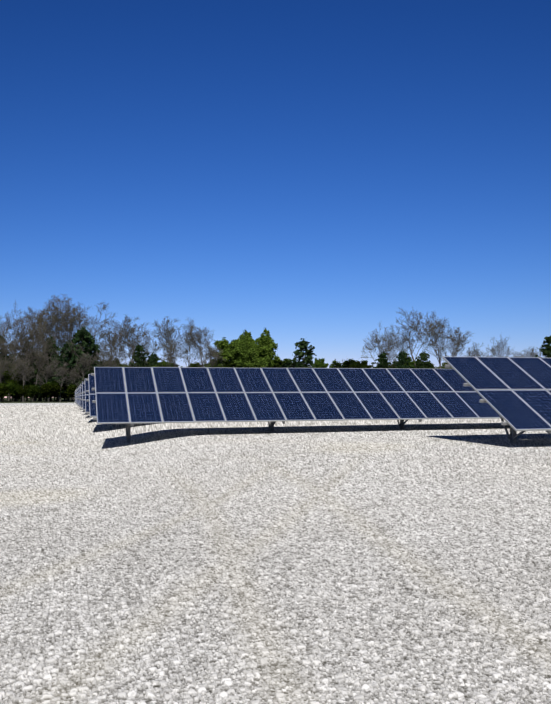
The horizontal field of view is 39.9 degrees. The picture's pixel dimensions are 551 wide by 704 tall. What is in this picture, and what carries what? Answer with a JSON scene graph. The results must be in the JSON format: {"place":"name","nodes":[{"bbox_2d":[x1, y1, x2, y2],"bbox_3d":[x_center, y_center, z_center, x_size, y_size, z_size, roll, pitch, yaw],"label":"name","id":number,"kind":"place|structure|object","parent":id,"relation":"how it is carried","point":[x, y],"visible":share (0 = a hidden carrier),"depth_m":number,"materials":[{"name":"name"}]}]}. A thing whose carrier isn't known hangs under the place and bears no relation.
{"place":"outdoors","nodes":[
{"label":"outdoors","id":0,"kind":"place"},
{"bbox_2d":[0,398,77,405],"bbox_3d":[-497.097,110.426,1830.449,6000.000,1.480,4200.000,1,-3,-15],"label":"ground","id":1,"kind":"structure","parent":0,"point":[6,402],"depth_m":146.61,"materials":[{"name":"white gravel"}]},
{"bbox_2d":[0,385,11,397],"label":"tree","id":2,"kind":"object","parent":1,"relation":"on","point":[3,390],"visible":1,"depth_m":157.56,"materials":[{"name":"green plant"}]},
{"bbox_2d":[0,335,12,381],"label":"pine tree","id":3,"kind":"object","parent":1,"relation":"on","point":[4,355],"visible":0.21,"depth_m":170.06,"materials":[{"name":"green plant"}]},
{"bbox_2d":[0,338,16,401],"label":"spring tree","id":4,"kind":"object","parent":1,"relation":"on","point":[4,349],"visible":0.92,"depth_m":162.75,"materials":[{"name":"brown plant"}]},
{"bbox_2d":[0,317,16,350],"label":"spring tree","id":5,"kind":"object","parent":1,"relation":"on","point":[1,324],"visible":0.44,"depth_m":172.68,"materials":[{"name":"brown plant"}]},
{"bbox_2d":[2,364,24,401],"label":"leafy tree","id":6,"kind":"object","parent":1,"relation":"on","point":[8,377],"visible":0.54,"depth_m":161.49,"materials":[{"name":"green plant"}]},
{"bbox_2d":[6,382,20,400],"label":"tree","id":7,"kind":"object","parent":1,"relation":"on","point":[14,388],"visible":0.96,"depth_m":159.38,"materials":[{"name":"green plant"}]},
{"bbox_2d":[0,353,29,401],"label":"spring tree","id":8,"kind":"object","parent":1,"relation":"on","point":[6,363],"visible":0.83,"depth_m":160.57,"materials":[{"name":"brown plant"}]},
{"bbox_2d":[3,338,29,400],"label":"spring tree","id":9,"kind":"object","parent":1,"relation":"on","point":[16,354],"visible":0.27,"depth_m":169.94,"materials":[{"name":"brown plant"}]},
{"bbox_2d":[2,341,36,400],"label":"tree","id":10,"kind":"object","parent":1,"relation":"on","point":[27,363],"visible":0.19,"depth_m":169.45,"materials":[{"name":"green plant"}]},
{"bbox_2d":[10,359,29,401],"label":"spring tree","id":11,"kind":"object","parent":1,"relation":"on","point":[22,368],"visible":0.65,"depth_m":160.25,"materials":[{"name":"brown plant"}]},
{"bbox_2d":[0,303,41,401],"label":"spring tree","id":12,"kind":"object","parent":1,"relation":"on","point":[8,336],"visible":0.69,"depth_m":167.63,"materials":[{"name":"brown plant"}]},
{"bbox_2d":[12,353,34,401],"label":"spring tree","id":13,"kind":"object","parent":1,"relation":"on","point":[18,365],"visible":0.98,"depth_m":159.08,"materials":[{"name":"brown plant"}]},
{"bbox_2d":[19,385,30,400],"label":"tree","id":14,"kind":"object","parent":1,"relation":"on","point":[22,391],"visible":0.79,"depth_m":158.47,"materials":[{"name":"green plant"}]},
{"bbox_2d":[6,316,46,401],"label":"spring tree","id":15,"kind":"object","parent":1,"relation":"on","point":[16,343],"visible":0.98,"depth_m":162.89,"materials":[{"name":"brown plant"}]},
{"bbox_2d":[25,368,39,398],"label":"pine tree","id":16,"kind":"object","parent":1,"relation":"on","point":[26,382],"visible":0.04,"depth_m":164.74,"materials":[{"name":"green plant"}]},
{"bbox_2d":[26,384,39,400],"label":"tree","id":17,"kind":"object","parent":1,"relation":"on","point":[33,390],"visible":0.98,"depth_m":158.60,"materials":[{"name":"green plant"}]},
{"bbox_2d":[25,365,41,401],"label":"spring tree","id":18,"kind":"object","parent":1,"relation":"on","point":[31,378],"visible":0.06,"depth_m":164.31,"materials":[{"name":"brown plant"}]},
{"bbox_2d":[24,344,52,401],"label":"spring tree","id":19,"kind":"object","parent":1,"relation":"on","point":[44,359],"visible":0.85,"depth_m":162.64,"materials":[{"name":"brown plant"}]},
{"bbox_2d":[21,325,56,401],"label":"spring tree","id":20,"kind":"object","parent":1,"relation":"on","point":[41,340],"visible":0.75,"depth_m":165.51,"materials":[{"name":"brown plant"}]},
{"bbox_2d":[25,355,52,401],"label":"tree","id":21,"kind":"object","parent":1,"relation":"on","point":[33,380],"visible":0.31,"depth_m":163.32,"materials":[{"name":"green plant"}]},
{"bbox_2d":[19,296,65,400],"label":"spring tree","id":22,"kind":"object","parent":1,"relation":"on","point":[36,318],"visible":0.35,"depth_m":176.02,"materials":[{"name":"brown plant"}]},
{"bbox_2d":[27,321,65,400],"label":"spring tree","id":23,"kind":"object","parent":1,"relation":"on","point":[45,341],"visible":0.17,"depth_m":175.07,"materials":[{"name":"brown plant"}]},
{"bbox_2d":[35,363,58,398],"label":"spring tree","id":24,"kind":"object","parent":1,"relation":"on","point":[47,372],"visible":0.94,"depth_m":160.11,"materials":[{"name":"brown plant"}]},
{"bbox_2d":[26,336,70,400],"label":"tree","id":25,"kind":"object","parent":1,"relation":"on","point":[51,339],"visible":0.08,"depth_m":170.14,"materials":[{"name":"green plant"}]},
{"bbox_2d":[38,383,62,401],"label":"tree","id":26,"kind":"object","parent":1,"relation":"on","point":[49,390],"visible":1,"depth_m":156.88,"materials":[{"name":"green plant"}]},
{"bbox_2d":[45,381,59,401],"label":"tree","id":27,"kind":"object","parent":1,"relation":"on","point":[55,383],"visible":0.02,"depth_m":159.97,"materials":[{"name":"green plant"}]},
{"bbox_2d":[33,294,83,400],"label":"spring tree","id":28,"kind":"object","parent":1,"relation":"on","point":[55,315],"visible":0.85,"depth_m":170.80,"materials":[{"name":"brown plant"}]},
{"bbox_2d":[47,355,72,401],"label":"spring tree","id":29,"kind":"object","parent":1,"relation":"on","point":[54,362],"visible":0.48,"depth_m":162.68,"materials":[{"name":"brown plant"}]},
{"bbox_2d":[53,363,71,401],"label":"spring tree","id":30,"kind":"object","parent":1,"relation":"on","point":[64,371],"visible":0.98,"depth_m":158.75,"materials":[{"name":"brown plant"}]},
{"bbox_2d":[51,329,73,400],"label":"spring tree","id":31,"kind":"object","parent":1,"relation":"on","point":[61,344],"visible":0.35,"depth_m":173.43,"materials":[{"name":"brown plant"}]},
{"bbox_2d":[59,370,70,401],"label":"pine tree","id":32,"kind":"object","parent":1,"relation":"on","point":[62,394],"visible":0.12,"depth_m":164.23,"materials":[{"name":"green plant"}]},
{"bbox_2d":[48,340,91,401],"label":"tree","id":33,"kind":"object","parent":1,"relation":"on","point":[64,348],"visible":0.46,"depth_m":163.22,"materials":[{"name":"green plant"}]},
{"bbox_2d":[51,297,90,400],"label":"spring tree","id":34,"kind":"object","parent":1,"relation":"on","point":[74,323],"visible":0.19,"depth_m":177.74,"materials":[{"name":"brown plant"}]},
{"bbox_2d":[65,385,78,398],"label":"tree","id":35,"kind":"object","parent":1,"relation":"on","point":[71,391],"visible":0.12,"depth_m":156.91,"materials":[{"name":"green plant"}]},
{"bbox_2d":[64,369,82,401],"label":"spring tree","id":36,"kind":"object","parent":1,"relation":"on","point":[72,378],"visible":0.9,"depth_m":160.21,"materials":[{"name":"brown plant"}]},
{"bbox_2d":[57,336,89,371],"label":"spring tree","id":37,"kind":"object","parent":1,"relation":"on","point":[72,350],"visible":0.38,"depth_m":165.14,"materials":[{"name":"brown plant"}]},
{"bbox_2d":[51,327,105,388],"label":"pine tree","id":38,"kind":"object","parent":1,"relation":"on","point":[86,337],"visible":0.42,"depth_m":165.53,"materials":[{"name":"green plant"}]},
{"bbox_2d":[78,385,80,405],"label":"solar table row","id":39,"kind":"object","parent":1,"relation":"on","point":[79,397],"visible":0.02,"depth_m":66.30,"materials":[{"name":"blue glass"}]},
{"bbox_2d":[65,323,96,348],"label":"spring tree","id":40,"kind":"object","parent":1,"relation":"on","point":[83,329],"visible":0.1,"depth_m":178.07,"materials":[{"name":"brown plant"}]},
{"bbox_2d":[79,384,82,406],"bbox_3d":[-2.292,3.988,61.679,26.468,2.889,3.509,1,-3,-15],"label":"solar table row","id":41,"kind":"object","parent":1,"relation":"on","point":[80,387],"visible":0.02,"depth_m":58.22,"materials":[{"name":"blue glass"}]},
{"bbox_2d":[81,382,84,408],"bbox_3d":[-0.037,3.498,53.373,26.468,2.899,3.506,1,-3,-15],"label":"solar table row","id":42,"kind":"object","parent":1,"relation":"on","point":[82,393],"visible":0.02,"depth_m":50.13,"materials":[{"name":"blue glass"}]},
{"bbox_2d":[71,352,95,379],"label":"spring tree","id":43,"kind":"object","parent":1,"relation":"on","point":[84,361],"visible":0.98,"depth_m":161.57,"materials":[{"name":"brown plant"}]},
{"bbox_2d":[83,379,89,412],"bbox_3d":[2.218,3.010,45.068,26.468,2.919,3.507,1,-3,-15],"label":"solar table row","id":44,"kind":"object","parent":1,"relation":"on","point":[86,409],"visible":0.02,"depth_m":41.46,"materials":[{"name":"blue glass"}]},
{"bbox_2d":[59,302,124,358],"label":"spring tree","id":45,"kind":"object","parent":1,"relation":"on","point":[92,322],"visible":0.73,"depth_m":175.37,"materials":[{"name":"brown plant"}]},
{"bbox_2d":[88,349,116,369],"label":"spring tree","id":46,"kind":"object","parent":1,"relation":"on","point":[108,361],"visible":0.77,"depth_m":166.29,"materials":[{"name":"brown plant"}]},
{"bbox_2d":[97,319,124,366],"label":"spring tree","id":47,"kind":"object","parent":1,"relation":"on","point":[111,341],"visible":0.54,"depth_m":178.32,"materials":[{"name":"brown plant"}]},
{"bbox_2d":[97,336,137,366],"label":"spring tree","id":48,"kind":"object","parent":1,"relation":"on","point":[117,352],"visible":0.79,"depth_m":169.23,"materials":[{"name":"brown plant"}]},
{"bbox_2d":[112,359,126,366],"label":"leafy tree","id":49,"kind":"object","parent":1,"relation":"on","point":[121,364],"visible":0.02,"depth_m":215.44,"materials":[{"name":"green plant"}]},
{"bbox_2d":[109,315,155,366],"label":"spring tree","id":50,"kind":"object","parent":1,"relation":"on","point":[127,334],"visible":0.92,"depth_m":172.66,"materials":[{"name":"grey plant"}]},
{"bbox_2d":[86,374,188,427],"bbox_3d":[4.473,2.559,36.761,26.468,3.011,3.507,1,-3,-15],"label":"solar table row","id":51,"kind":"object","parent":1,"relation":"on","point":[92,396],"visible":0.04,"depth_m":33.26,"materials":[{"name":"blue glass"}]},
{"bbox_2d":[126,345,150,366],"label":"pine tree","id":52,"kind":"object","parent":1,"relation":"on","point":[139,361],"visible":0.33,"depth_m":169.95,"materials":[{"name":"green plant"}]},
{"bbox_2d":[121,326,163,364],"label":"spring tree","id":53,"kind":"object","parent":1,"relation":"on","point":[148,337],"visible":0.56,"depth_m":183.36,"materials":[{"name":"grey plant"}]},
{"bbox_2d":[145,352,160,366],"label":"pine tree","id":54,"kind":"object","parent":1,"relation":"on","point":[152,357],"visible":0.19,"depth_m":170.96,"materials":[{"name":"green plant"}]},
{"bbox_2d":[151,356,172,366],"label":"leafy tree","id":55,"kind":"object","parent":1,"relation":"on","point":[163,364],"visible":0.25,"depth_m":169.85,"materials":[{"name":"green plant"}]},
{"bbox_2d":[159,338,184,366],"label":"spring tree","id":56,"kind":"object","parent":1,"relation":"on","point":[169,355],"visible":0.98,"depth_m":169.46,"materials":[{"name":"grey plant"}]},
{"bbox_2d":[151,316,193,360],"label":"spring tree","id":57,"kind":"object","parent":1,"relation":"on","point":[167,333],"visible":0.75,"depth_m":176.53,"materials":[{"name":"grey plant"}]},
{"bbox_2d":[176,328,202,366],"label":"spring tree","id":58,"kind":"object","parent":1,"relation":"on","point":[186,352],"visible":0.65,"depth_m":183.72,"materials":[{"name":"grey plant"}]},
{"bbox_2d":[189,362,200,366],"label":"leafy tree","id":59,"kind":"object","parent":1,"relation":"on","point":[195,364],"visible":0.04,"depth_m":199.69,"materials":[{"name":"green plant"}]},
{"bbox_2d":[181,317,217,365],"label":"spring tree","id":60,"kind":"object","parent":1,"relation":"on","point":[198,338],"visible":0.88,"depth_m":176.15,"materials":[{"name":"grey plant"}]},
{"bbox_2d":[198,341,226,367],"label":"spring tree","id":61,"kind":"object","parent":1,"relation":"on","point":[212,353],"visible":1,"depth_m":171.48,"materials":[{"name":"grey plant"}]},
{"bbox_2d":[203,359,221,367],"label":"leafy tree","id":62,"kind":"object","parent":1,"relation":"on","point":[213,365],"visible":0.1,"depth_m":173.37,"materials":[{"name":"green plant"}]},
{"bbox_2d":[213,330,257,367],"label":"leafy tree","id":63,"kind":"object","parent":1,"relation":"on","point":[223,344],"visible":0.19,"depth_m":178.79,"materials":[{"name":"green plant"}]},
{"bbox_2d":[225,334,271,367],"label":"leafy tree","id":64,"kind":"object","parent":1,"relation":"on","point":[241,354],"visible":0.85,"depth_m":173.24,"materials":[{"name":"green plant"}]},
{"bbox_2d":[247,328,279,367],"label":"leafy tree","id":65,"kind":"object","parent":1,"relation":"on","point":[266,346],"visible":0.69,"depth_m":176.70,"materials":[{"name":"green plant"}]},
{"bbox_2d":[0,405,550,703],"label":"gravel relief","id":66,"kind":"object","parent":1,"relation":"on","point":[348,562],"visible":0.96,"depth_m":7.05},
{"bbox_2d":[272,358,288,367],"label":"leafy tree","id":67,"kind":"object","parent":1,"relation":"on","point":[278,364],"visible":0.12,"depth_m":203.60,"materials":[{"name":"green plant"}]},
{"bbox_2d":[279,360,294,367],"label":"pine tree","id":68,"kind":"object","parent":1,"relation":"on","point":[284,366],"visible":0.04,"depth_m":190.42,"materials":[{"name":"green plant"}]},
{"bbox_2d":[91,367,500,442],"bbox_3d":[6.729,2.160,28.449,26.468,3.208,3.507,1,-3,-15],"label":"solar table","id":69,"kind":"object","parent":1,"relation":"on","point":[271,396],"visible":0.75,"depth_m":26.59,"materials":[{"name":"blue glass"}]},
{"bbox_2d":[285,338,316,367],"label":"pine tree","id":70,"kind":"object","parent":1,"relation":"on","point":[302,345],"visible":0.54,"depth_m":181.34,"materials":[{"name":"green plant"}]},
{"bbox_2d":[305,358,328,367],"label":"leafy tree","id":71,"kind":"object","parent":1,"relation":"on","point":[319,363],"visible":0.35,"depth_m":189.98,"materials":[{"name":"green plant"}]},
{"bbox_2d":[331,361,343,367],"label":"pine tree","id":72,"kind":"object","parent":1,"relation":"on","point":[337,364],"visible":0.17,"depth_m":210.32,"materials":[{"name":"green plant"}]},
{"bbox_2d":[340,359,359,367],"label":"pine tree","id":73,"kind":"object","parent":1,"relation":"on","point":[349,361],"visible":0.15,"depth_m":195.64,"materials":[{"name":"green plant"}]},
{"bbox_2d":[336,359,373,367],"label":"leafy tree","id":74,"kind":"object","parent":1,"relation":"on","point":[363,363],"visible":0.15,"depth_m":194.47,"materials":[{"name":"green plant"}]},
{"bbox_2d":[371,351,390,367],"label":"pine tree","id":75,"kind":"object","parent":1,"relation":"on","point":[383,361],"visible":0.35,"depth_m":171.58,"materials":[{"name":"green plant"}]},
{"bbox_2d":[360,323,405,363],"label":"spring tree","id":76,"kind":"object","parent":1,"relation":"on","point":[378,341],"visible":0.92,"depth_m":176.52,"materials":[{"name":"grey plant"}]},
{"bbox_2d":[378,329,410,367],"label":"spring tree","id":77,"kind":"object","parent":1,"relation":"on","point":[403,346],"visible":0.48,"depth_m":184.96,"materials":[{"name":"grey plant"}]},
{"bbox_2d":[392,349,412,368],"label":"pine tree","id":78,"kind":"object","parent":1,"relation":"on","point":[402,355],"visible":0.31,"depth_m":173.31,"materials":[{"name":"green plant"}]},
{"bbox_2d":[395,356,416,368],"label":"leafy tree","id":79,"kind":"object","parent":1,"relation":"on","point":[412,363],"visible":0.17,"depth_m":175.06,"materials":[{"name":"green plant"}]},
{"bbox_2d":[377,307,439,368],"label":"spring tree","id":80,"kind":"object","parent":1,"relation":"on","point":[415,327],"visible":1,"depth_m":175.66,"materials":[{"name":"grey plant"}]},
{"bbox_2d":[415,350,435,368],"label":"pine tree","id":81,"kind":"object","parent":1,"relation":"on","point":[423,355],"visible":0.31,"depth_m":172.32,"materials":[{"name":"green plant"}]},
{"bbox_2d":[405,310,457,368],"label":"spring tree","id":82,"kind":"object","parent":1,"relation":"on","point":[435,332],"visible":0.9,"depth_m":180.32,"materials":[{"name":"grey plant"}]},
{"bbox_2d":[435,362,452,368],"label":"leafy tree","id":83,"kind":"object","parent":1,"relation":"on","point":[443,367],"visible":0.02,"depth_m":214.13,"materials":[{"name":"green plant"}]},
{"bbox_2d":[438,327,474,364],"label":"spring tree","id":84,"kind":"object","parent":1,"relation":"on","point":[459,341],"visible":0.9,"depth_m":185.08,"materials":[{"name":"grey plant"}]},
{"bbox_2d":[465,343,490,356],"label":"spring tree","id":85,"kind":"object","parent":1,"relation":"on","point":[479,354],"visible":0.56,"depth_m":228.28,"materials":[{"name":"grey plant"}]},
{"bbox_2d":[442,356,550,442],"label":"solar table","id":86,"kind":"object","parent":1,"relation":"on","point":[514,393],"visible":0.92,"depth_m":19.57,"materials":[{"name":"blue glass"}]},
{"bbox_2d":[486,334,515,356],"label":"spring tree","id":87,"kind":"object","parent":1,"relation":"on","point":[493,350],"visible":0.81,"depth_m":190.25,"materials":[{"name":"grey plant"}]},
{"bbox_2d":[508,351,524,356],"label":"spring tree","id":88,"kind":"object","parent":1,"relation":"on","point":[520,353],"visible":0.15,"depth_m":229.74,"materials":[{"name":"grey plant"}]},
{"bbox_2d":[520,346,544,357],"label":"spring tree","id":89,"kind":"object","parent":1,"relation":"on","point":[532,354],"visible":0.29,"depth_m":199.04,"materials":[{"name":"grey plant"}]},
{"bbox_2d":[535,335,550,357],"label":"pine tree","id":90,"kind":"object","parent":1,"relation":"on","point":[546,350],"visible":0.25,"depth_m":175.11,"materials":[{"name":"green plant"}]},
{"bbox_2d":[0,0,550,397],"label":"sky","id":91,"kind":"structure","parent":0,"point":[315,171],"materials":[{"name":"blue"}]}
]}

